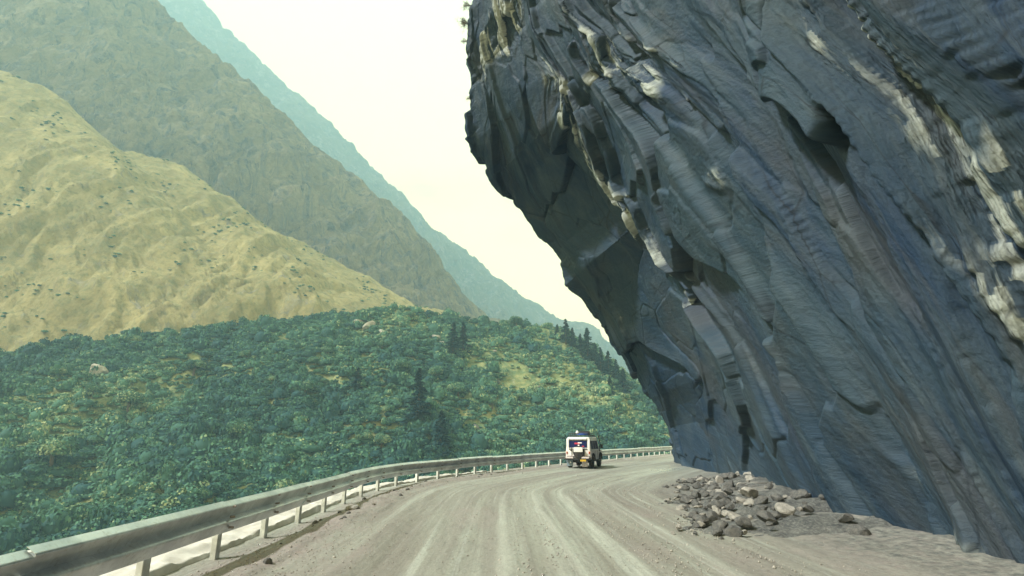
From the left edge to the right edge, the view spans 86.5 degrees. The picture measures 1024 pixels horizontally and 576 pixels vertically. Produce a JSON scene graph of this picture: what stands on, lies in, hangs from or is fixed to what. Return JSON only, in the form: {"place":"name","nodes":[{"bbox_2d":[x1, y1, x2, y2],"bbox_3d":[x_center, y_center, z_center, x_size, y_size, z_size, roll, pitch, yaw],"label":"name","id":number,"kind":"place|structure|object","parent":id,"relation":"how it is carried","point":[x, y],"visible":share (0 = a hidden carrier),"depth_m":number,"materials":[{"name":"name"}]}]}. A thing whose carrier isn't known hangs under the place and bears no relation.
{"place":"outdoors","nodes":[
{"label":"outdoors","id":0,"kind":"place"},
{"bbox_2d":[0,70,443,351],"bbox_3d":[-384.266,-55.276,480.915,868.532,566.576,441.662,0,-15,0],"label":"grass slope","id":1,"kind":"structure","parent":0,"point":[67,223],"depth_m":344.21,"materials":[{"name":"plant"}]},
{"bbox_2d":[0,75,444,331],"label":"grass scrub","id":2,"kind":"object","parent":1,"relation":"on","point":[116,161],"depth_m":369.26,"materials":[{"name":"green plant"}]},
{"bbox_2d":[0,0,499,321],"bbox_3d":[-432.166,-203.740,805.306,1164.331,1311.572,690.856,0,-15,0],"label":"rocky mountain","id":3,"kind":"structure","parent":0,"point":[151,78],"depth_m":659.87,"materials":[{"name":"plant"}]},
{"bbox_2d":[0,309,669,516],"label":"scrub hillside","id":4,"kind":"structure","parent":0,"point":[514,376],"depth_m":215.53,"materials":[{"name":"plant"}]},
{"bbox_2d":[27,342,43,347],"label":"broadleaf tree","id":5,"kind":"object","parent":4,"relation":"on","point":[40,344],"visible":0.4,"depth_m":233.04,"materials":[{"name":"green plant"}]},
{"bbox_2d":[23,434,79,466],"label":"broadleaf tree","id":6,"kind":"object","parent":4,"relation":"on","point":[55,445],"visible":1,"depth_m":155.47,"materials":[{"name":"green plant"}]},
{"bbox_2d":[49,365,69,381],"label":"broadleaf tree","id":7,"kind":"object","parent":4,"relation":"on","point":[64,370],"visible":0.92,"depth_m":207.51,"materials":[{"name":"green plant"}]},
{"bbox_2d":[85,383,103,398],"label":"broadleaf tree","id":8,"kind":"object","parent":4,"relation":"on","point":[92,388],"visible":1,"depth_m":193.72,"materials":[{"name":"green plant"}]},
{"bbox_2d":[87,436,102,444],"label":"broadleaf tree","id":9,"kind":"object","parent":4,"relation":"on","point":[93,439],"visible":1,"depth_m":169.53,"materials":[{"name":"green plant"}]},
{"bbox_2d":[89,364,108,374],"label":"outcrop","id":10,"kind":"object","parent":4,"relation":"on","point":[102,369],"visible":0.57,"depth_m":211.87,"materials":[{"name":"stone"}]},
{"bbox_2d":[111,408,127,415],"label":"broadleaf tree","id":11,"kind":"object","parent":4,"relation":"on","point":[119,411],"visible":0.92,"depth_m":188.02,"materials":[{"name":"green plant"}]},
{"bbox_2d":[109,515,134,527],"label":"shrub","id":12,"kind":"object","parent":4,"relation":"on","point":[117,519],"visible":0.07,"depth_m":126.44,"materials":[{"name":"green plant"}]},
{"bbox_2d":[112,389,147,411],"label":"broadleaf tree","id":13,"kind":"object","parent":4,"relation":"on","point":[129,396],"visible":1,"depth_m":191.96,"materials":[{"name":"green plant"}]},
{"bbox_2d":[125,334,142,341],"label":"broadleaf tree","id":14,"kind":"object","parent":4,"relation":"on","point":[130,337],"visible":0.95,"depth_m":241.07,"materials":[{"name":"green plant"}]},
{"bbox_2d":[128,503,163,515],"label":"shrub","id":15,"kind":"object","parent":4,"relation":"on","point":[148,508],"visible":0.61,"depth_m":130.42,"materials":[{"name":"green plant"}]},
{"bbox_2d":[137,510,166,520],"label":"shrub","id":16,"kind":"object","parent":4,"relation":"on","point":[152,514],"visible":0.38,"depth_m":123.28,"materials":[{"name":"green plant"}]},
{"bbox_2d":[156,503,191,515],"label":"shrub","id":17,"kind":"object","parent":4,"relation":"on","point":[172,509],"visible":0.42,"depth_m":127.15,"materials":[{"name":"green plant"}]},
{"bbox_2d":[160,495,199,508],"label":"shrub","id":18,"kind":"object","parent":4,"relation":"on","point":[167,501],"visible":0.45,"depth_m":129.88,"materials":[{"name":"green plant"}]},
{"bbox_2d":[176,479,210,498],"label":"shrub","id":19,"kind":"object","parent":4,"relation":"on","point":[190,489],"visible":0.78,"depth_m":135.88,"materials":[{"name":"green plant"}]},
{"bbox_2d":[184,359,206,375],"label":"broadleaf tree","id":20,"kind":"object","parent":4,"relation":"on","point":[196,364],"visible":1,"depth_m":219.68,"materials":[{"name":"green plant"}]},
{"bbox_2d":[225,418,258,437],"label":"broadleaf tree","id":21,"kind":"object","parent":4,"relation":"on","point":[238,425],"visible":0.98,"depth_m":169.73,"materials":[{"name":"green plant"}]},
{"bbox_2d":[239,349,250,356],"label":"broadleaf tree","id":22,"kind":"object","parent":4,"relation":"on","point":[243,353],"visible":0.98,"depth_m":224.55,"materials":[{"name":"green plant"}]},
{"bbox_2d":[264,375,277,383],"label":"broadleaf tree","id":23,"kind":"object","parent":4,"relation":"on","point":[271,378],"visible":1,"depth_m":206.58,"materials":[{"name":"green plant"}]},
{"bbox_2d":[263,478,298,490],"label":"shrub","id":24,"kind":"object","parent":4,"relation":"on","point":[278,485],"visible":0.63,"depth_m":145.24,"materials":[{"name":"green plant"}]},
{"bbox_2d":[296,380,316,394],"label":"broadleaf tree","id":25,"kind":"object","parent":4,"relation":"on","point":[305,385],"visible":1,"depth_m":199.27,"materials":[{"name":"green plant"}]},
{"bbox_2d":[308,356,318,368],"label":"broadleaf tree","id":26,"kind":"object","parent":4,"relation":"on","point":[311,359],"visible":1,"depth_m":218.10,"materials":[{"name":"green plant"}]},
{"bbox_2d":[303,472,331,482],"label":"shrub","id":27,"kind":"object","parent":4,"relation":"on","point":[312,477],"visible":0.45,"depth_m":149.77,"materials":[{"name":"green plant"}]},
{"bbox_2d":[321,346,334,352],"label":"broadleaf tree","id":28,"kind":"object","parent":4,"relation":"on","point":[327,349],"visible":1,"depth_m":226.42,"materials":[{"name":"green plant"}]},
{"bbox_2d":[0,302,671,554],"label":"scrub cover","id":29,"kind":"object","parent":4,"relation":"on","point":[134,470],"visible":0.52,"depth_m":193.28,"materials":[{"name":"green plant"}]},
{"bbox_2d":[350,367,362,390],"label":"conifer","id":30,"kind":"object","parent":4,"relation":"on","point":[358,377],"visible":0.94,"depth_m":202.68,"materials":[{"name":"green plant"}]},
{"bbox_2d":[355,431,372,443],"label":"broadleaf tree","id":31,"kind":"object","parent":4,"relation":"on","point":[364,435],"visible":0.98,"depth_m":172.03,"materials":[{"name":"green plant"}]},
{"bbox_2d":[362,320,375,330],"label":"outcrop","id":32,"kind":"object","parent":4,"relation":"on","point":[366,325],"visible":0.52,"depth_m":255.79,"materials":[{"name":"stone"}]},
{"bbox_2d":[373,432,391,447],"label":"broadleaf tree","id":33,"kind":"object","parent":4,"relation":"on","point":[381,438],"visible":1,"depth_m":170.21,"materials":[{"name":"green plant"}]},
{"bbox_2d":[377,340,388,348],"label":"broadleaf tree","id":34,"kind":"object","parent":4,"relation":"on","point":[381,343],"visible":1,"depth_m":234.84,"materials":[{"name":"green plant"}]},
{"bbox_2d":[379,404,392,416],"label":"broadleaf tree","id":35,"kind":"object","parent":4,"relation":"on","point":[387,408],"visible":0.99,"depth_m":182.33,"materials":[{"name":"green plant"}]},
{"bbox_2d":[391,358,411,368],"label":"broadleaf tree","id":36,"kind":"object","parent":4,"relation":"on","point":[400,362],"visible":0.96,"depth_m":214.54,"materials":[{"name":"green plant"}]},
{"bbox_2d":[405,311,416,320],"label":"broadleaf tree","id":37,"kind":"object","parent":4,"relation":"on","point":[412,313],"visible":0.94,"depth_m":270.75,"materials":[{"name":"green plant"}]},
{"bbox_2d":[400,368,431,423],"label":"conifer","id":38,"kind":"object","parent":4,"relation":"on","point":[418,403],"visible":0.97,"depth_m":181.17,"materials":[{"name":"green plant"}]},
{"bbox_2d":[428,365,443,382],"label":"broadleaf tree","id":39,"kind":"object","parent":4,"relation":"on","point":[436,370],"visible":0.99,"depth_m":213.62,"materials":[{"name":"green plant"}]},
{"bbox_2d":[431,410,452,456],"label":"conifer","id":40,"kind":"object","parent":4,"relation":"on","point":[441,430],"visible":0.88,"depth_m":170.41,"materials":[{"name":"green plant"}]},
{"bbox_2d":[445,322,463,357],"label":"conifer","id":41,"kind":"object","parent":4,"relation":"on","point":[453,347],"visible":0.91,"depth_m":242.80,"materials":[{"name":"green plant"}]},
{"bbox_2d":[446,382,468,397],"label":"broadleaf tree","id":42,"kind":"object","parent":4,"relation":"on","point":[455,387],"visible":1,"depth_m":204.83,"materials":[{"name":"green plant"}]},
{"bbox_2d":[456,323,471,352],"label":"conifer","id":43,"kind":"object","parent":4,"relation":"on","point":[464,336],"visible":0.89,"depth_m":249.50,"materials":[{"name":"green plant"}]},
{"bbox_2d":[487,398,497,408],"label":"broadleaf tree","id":44,"kind":"object","parent":4,"relation":"on","point":[492,401],"visible":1,"depth_m":206.24,"materials":[{"name":"green plant"}]},
{"bbox_2d":[504,433,518,441],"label":"broadleaf tree","id":45,"kind":"object","parent":4,"relation":"on","point":[511,437],"visible":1,"depth_m":184.09,"materials":[{"name":"green plant"}]},
{"bbox_2d":[509,316,523,325],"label":"broadleaf tree","id":46,"kind":"object","parent":4,"relation":"on","point":[515,319],"visible":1,"depth_m":296.62,"materials":[{"name":"green plant"}]},
{"bbox_2d":[541,369,552,374],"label":"broadleaf tree","id":47,"kind":"object","parent":4,"relation":"on","point":[545,372],"visible":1,"depth_m":244.14,"materials":[{"name":"green plant"}]},
{"bbox_2d":[546,428,558,433],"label":"broadleaf tree","id":48,"kind":"object","parent":4,"relation":"on","point":[550,430],"visible":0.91,"depth_m":192.77,"materials":[{"name":"green plant"}]},
{"bbox_2d":[559,319,571,344],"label":"conifer","id":49,"kind":"object","parent":4,"relation":"on","point":[567,332],"visible":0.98,"depth_m":293.38,"materials":[{"name":"green plant"}]},
{"bbox_2d":[567,328,577,347],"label":"conifer","id":50,"kind":"object","parent":4,"relation":"on","point":[573,340],"visible":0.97,"depth_m":292.78,"materials":[{"name":"green plant"}]},
{"bbox_2d":[576,333,585,354],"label":"conifer","id":51,"kind":"object","parent":4,"relation":"on","point":[580,340],"visible":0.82,"depth_m":289.76,"materials":[{"name":"green plant"}]},
{"bbox_2d":[579,328,593,360],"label":"conifer","id":52,"kind":"object","parent":4,"relation":"on","point":[586,342],"visible":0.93,"depth_m":280.92,"materials":[{"name":"green plant"}]},
{"bbox_2d":[590,374,599,380],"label":"broadleaf tree","id":53,"kind":"object","parent":4,"relation":"on","point":[593,377],"visible":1,"depth_m":246.05,"materials":[{"name":"green plant"}]},
{"bbox_2d":[590,343,601,362],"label":"conifer","id":54,"kind":"object","parent":4,"relation":"on","point":[595,353],"visible":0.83,"depth_m":275.55,"materials":[{"name":"green plant"}]},
{"bbox_2d":[595,347,605,371],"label":"conifer","id":55,"kind":"object","parent":4,"relation":"on","point":[600,359],"visible":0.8,"depth_m":269.68,"materials":[{"name":"green plant"}]},
{"bbox_2d":[601,351,615,376],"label":"conifer","id":56,"kind":"object","parent":4,"relation":"on","point":[608,363],"visible":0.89,"depth_m":261.24,"materials":[{"name":"green plant"}]},
{"bbox_2d":[607,376,615,396],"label":"conifer","id":57,"kind":"object","parent":4,"relation":"on","point":[609,380],"visible":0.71,"depth_m":235.25,"materials":[{"name":"green plant"}]},
{"bbox_2d":[606,378,619,383],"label":"broadleaf tree","id":58,"kind":"object","parent":4,"relation":"on","point":[614,381],"visible":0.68,"depth_m":246.59,"materials":[{"name":"green plant"}]},
{"bbox_2d":[611,359,620,379],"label":"conifer","id":59,"kind":"object","parent":4,"relation":"on","point":[616,367],"visible":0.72,"depth_m":259.88,"materials":[{"name":"green plant"}]},
{"bbox_2d":[611,398,620,410],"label":"broadleaf tree","id":60,"kind":"object","parent":4,"relation":"on","point":[616,401],"visible":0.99,"depth_m":220.98,"materials":[{"name":"green plant"}]},
{"bbox_2d":[614,434,623,439],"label":"broadleaf tree","id":61,"kind":"object","parent":4,"relation":"on","point":[617,437],"visible":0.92,"depth_m":195.04,"materials":[{"name":"green plant"}]},
{"bbox_2d":[619,369,632,393],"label":"conifer","id":62,"kind":"object","parent":4,"relation":"on","point":[623,382],"visible":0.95,"depth_m":246.35,"materials":[{"name":"green plant"}]},
{"bbox_2d":[630,390,641,395],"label":"broadleaf tree","id":63,"kind":"object","parent":4,"relation":"on","point":[634,393],"visible":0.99,"depth_m":251.14,"materials":[{"name":"green plant"}]},
{"bbox_2d":[632,416,644,422],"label":"broadleaf tree","id":64,"kind":"object","parent":4,"relation":"on","point":[638,419],"visible":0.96,"depth_m":218.74,"materials":[{"name":"green plant"}]},
{"bbox_2d":[158,0,637,379],"bbox_3d":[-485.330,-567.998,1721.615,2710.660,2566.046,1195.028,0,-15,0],"label":"mountain","id":65,"kind":"structure","parent":0,"point":[485,290],"depth_m":1904.39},
{"bbox_2d":[203,0,608,341],"label":"sky","id":66,"kind":"structure","parent":0,"point":[393,78],"materials":[{"name":"white"}]},
{"bbox_2d":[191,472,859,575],"bbox_3d":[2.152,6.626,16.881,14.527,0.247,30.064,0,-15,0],"label":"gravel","id":67,"kind":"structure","parent":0,"point":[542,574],"depth_m":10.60,"materials":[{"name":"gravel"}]},
{"bbox_2d":[487,454,661,471],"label":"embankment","id":68,"kind":"structure","parent":0,"point":[562,463],"depth_m":40.44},
{"bbox_2d":[163,454,1023,575],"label":"road","id":69,"kind":"structure","parent":0,"point":[890,551],"depth_m":10.73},
{"bbox_2d":[263,558,272,563],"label":"stone","id":70,"kind":"object","parent":69,"relation":"on","point":[267,561],"visible":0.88,"depth_m":8.60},
{"bbox_2d":[100,470,486,575],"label":"edge kerb","id":71,"kind":"structure","parent":69,"relation":"on","point":[168,562],"depth_m":10.64,"materials":[{"name":"concrete"}]},
{"bbox_2d":[0,446,671,575],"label":"guardrail","id":72,"kind":"object","parent":69,"relation":"on","point":[141,543],"visible":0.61,"depth_m":8.47,"materials":[{"name":"metal"}]},
{"bbox_2d":[346,505,359,509],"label":"stone","id":73,"kind":"object","parent":69,"relation":"on","point":[351,507],"visible":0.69,"depth_m":14.79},
{"bbox_2d":[565,433,602,467],"bbox_3d":[4.975,11.121,37.369,2.230,2.238,4.500,-5,-16,19],"label":"off road car","id":74,"kind":"object","parent":69,"relation":"on","point":[584,451],"visible":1,"depth_m":35.72,"materials":[{"name":"paint"}]},
{"bbox_2d":[659,474,892,537],"bbox_3d":[8.587,7.304,19.317,7.835,0.978,21.566,-4,-16,14],"label":"rubble mound","id":75,"kind":"object","parent":69,"relation":"on","point":[793,525],"visible":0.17,"depth_m":12.17,"materials":[{"name":"stone"}]},
{"bbox_2d":[680,495,690,503],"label":"stone","id":76,"kind":"object","parent":75,"relation":"on","point":[685,499],"visible":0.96,"depth_m":16.71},
{"bbox_2d":[681,485,689,490],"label":"stone","id":77,"kind":"object","parent":75,"relation":"on","point":[684,488],"visible":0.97,"depth_m":20.48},
{"bbox_2d":[691,491,700,498],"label":"stone","id":78,"kind":"object","parent":75,"relation":"on","point":[696,494],"visible":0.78,"depth_m":17.58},
{"bbox_2d":[692,482,700,488],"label":"stone","id":79,"kind":"object","parent":75,"relation":"on","point":[696,485],"visible":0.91,"depth_m":20.81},
{"bbox_2d":[692,515,708,527],"bbox_3d":[4.324,5.374,12.484,0.389,0.287,0.333,-23,-14,29],"label":"stone","id":80,"kind":"object","parent":75,"relation":"on","point":[703,519],"visible":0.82,"depth_m":12.41,"materials":[{"name":"stone"}]},
{"bbox_2d":[706,510,720,522],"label":"stone","id":81,"kind":"object","parent":75,"relation":"on","point":[711,515],"visible":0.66,"depth_m":13.09,"materials":[{"name":"stone"}]},
{"bbox_2d":[707,485,720,489],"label":"stone","id":82,"kind":"object","parent":75,"relation":"on","point":[712,487],"visible":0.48,"depth_m":19.46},
{"bbox_2d":[707,500,724,508],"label":"stone","id":83,"kind":"object","parent":75,"relation":"on","point":[715,503],"visible":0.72,"depth_m":15.12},
{"bbox_2d":[712,505,720,516],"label":"stone","id":84,"kind":"object","parent":75,"relation":"on","point":[716,509],"visible":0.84,"depth_m":14.04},
{"bbox_2d":[712,529,722,536],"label":"stone","id":85,"kind":"object","parent":75,"relation":"on","point":[717,532],"visible":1,"depth_m":11.39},
{"bbox_2d":[709,492,727,497],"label":"stone","id":86,"kind":"object","parent":75,"relation":"on","point":[715,493],"visible":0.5,"depth_m":16.79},
{"bbox_2d":[712,494,725,499],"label":"stone","id":87,"kind":"object","parent":75,"relation":"on","point":[718,496],"visible":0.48,"depth_m":16.50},
{"bbox_2d":[715,475,723,482],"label":"stone","id":88,"kind":"object","parent":75,"relation":"on","point":[719,479],"visible":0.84,"depth_m":22.47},
{"bbox_2d":[712,520,727,531],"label":"stone","id":89,"kind":"object","parent":75,"relation":"on","point":[719,524],"visible":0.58,"depth_m":11.71,"materials":[{"name":"stone"}]},
{"bbox_2d":[719,498,730,506],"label":"stone","id":90,"kind":"object","parent":75,"relation":"on","point":[725,501],"visible":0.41,"depth_m":15.36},
{"bbox_2d":[721,487,733,493],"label":"stone","id":91,"kind":"object","parent":75,"relation":"on","point":[726,490],"visible":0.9,"depth_m":17.73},
{"bbox_2d":[723,480,733,487],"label":"stone","id":92,"kind":"object","parent":75,"relation":"on","point":[729,484],"visible":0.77,"depth_m":19.91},
{"bbox_2d":[725,502,734,510],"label":"stone","id":93,"kind":"object","parent":75,"relation":"on","point":[730,506],"visible":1,"depth_m":14.39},
{"bbox_2d":[728,472,737,479],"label":"stone","id":94,"kind":"object","parent":75,"relation":"on","point":[732,475],"visible":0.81,"depth_m":22.94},
{"bbox_2d":[723,525,742,536],"bbox_3d":[4.621,5.126,11.416,0.283,0.284,0.361,5,-16,-18],"label":"stone","id":95,"kind":"object","parent":75,"relation":"on","point":[732,531],"visible":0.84,"depth_m":11.32,"materials":[{"name":"stone"}]},
{"bbox_2d":[727,511,739,520],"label":"stone","id":96,"kind":"object","parent":75,"relation":"on","point":[732,515],"visible":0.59,"depth_m":12.82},
{"bbox_2d":[736,496,746,503],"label":"stone","id":97,"kind":"object","parent":75,"relation":"on","point":[740,500],"visible":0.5,"depth_m":15.56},
{"bbox_2d":[734,516,751,527],"bbox_3d":[5.113,5.185,12.059,0.367,0.240,0.335,-3,-16,12],"label":"stone","id":98,"kind":"object","parent":75,"relation":"on","point":[742,522],"visible":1,"depth_m":11.93,"materials":[{"name":"stone"}]},
{"bbox_2d":[740,486,758,497],"bbox_3d":[7.411,6.372,16.976,0.570,0.338,0.496,16,-5,17],"label":"stone","id":99,"kind":"object","parent":75,"relation":"on","point":[749,492],"visible":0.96,"depth_m":16.87,"materials":[{"name":"stone"}]},
{"bbox_2d":[754,495,768,504],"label":"stone","id":100,"kind":"object","parent":75,"relation":"on","point":[761,499],"visible":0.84,"depth_m":14.63,"materials":[{"name":"stone"}]},
{"bbox_2d":[756,510,776,523],"bbox_3d":[5.743,5.165,12.250,0.427,0.273,0.384,21,-14,-20],"label":"stone","id":101,"kind":"object","parent":75,"relation":"on","point":[765,516],"visible":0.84,"depth_m":12.19,"materials":[{"name":"stone"}]},
{"bbox_2d":[765,482,773,489],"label":"stone","id":102,"kind":"object","parent":75,"relation":"on","point":[769,485],"visible":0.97,"depth_m":17.40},
{"bbox_2d":[770,511,781,519],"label":"stone","id":103,"kind":"object","parent":75,"relation":"on","point":[777,515],"visible":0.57,"depth_m":12.43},
{"bbox_2d":[770,493,783,500],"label":"stone","id":104,"kind":"object","parent":75,"relation":"on","point":[776,497],"visible":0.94,"depth_m":14.65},
{"bbox_2d":[775,502,795,517],"bbox_3d":[6.781,5.555,13.539,0.469,0.300,0.510,-8,8,-16],"label":"stone","id":105,"kind":"object","parent":75,"relation":"on","point":[785,510],"visible":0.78,"depth_m":13.42,"materials":[{"name":"stone"}]},
{"bbox_2d":[793,489,810,499],"bbox_3d":[8.131,5.817,15.277,0.434,0.319,0.531,17,-30,-28],"label":"stone","id":106,"kind":"object","parent":75,"relation":"on","point":[800,493],"visible":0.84,"depth_m":15.14,"materials":[{"name":"stone"}]},
{"bbox_2d":[799,504,813,512],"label":"stone","id":107,"kind":"object","parent":75,"relation":"on","point":[808,508],"visible":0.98,"depth_m":13.49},
{"bbox_2d":[838,513,853,522],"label":"stone","id":108,"kind":"object","parent":75,"relation":"on","point":[845,517],"visible":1,"depth_m":11.71,"materials":[{"name":"stone"}]},
{"bbox_2d":[846,524,871,535],"bbox_3d":[7.107,5.034,11.132,0.430,0.365,0.370,-10,-18,33],"label":"stone","id":109,"kind":"object","parent":75,"relation":"on","point":[855,529],"visible":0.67,"depth_m":11.07,"materials":[{"name":"stone"}]},
{"bbox_2d":[464,0,1023,563],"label":"cliff","id":110,"kind":"structure","parent":0,"point":[782,240],"depth_m":12.76,"materials":[{"name":"stone"}]},
{"bbox_2d":[457,16,468,29],"bbox_3d":[-3.022,-16.613,34.233,0.852,1.264,1.177,-4,-16,14],"label":"cliff shrub","id":111,"kind":"object","parent":110,"relation":"on","point":[463,22],"visible":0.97,"depth_m":34.29,"materials":[{"name":"green plant"}]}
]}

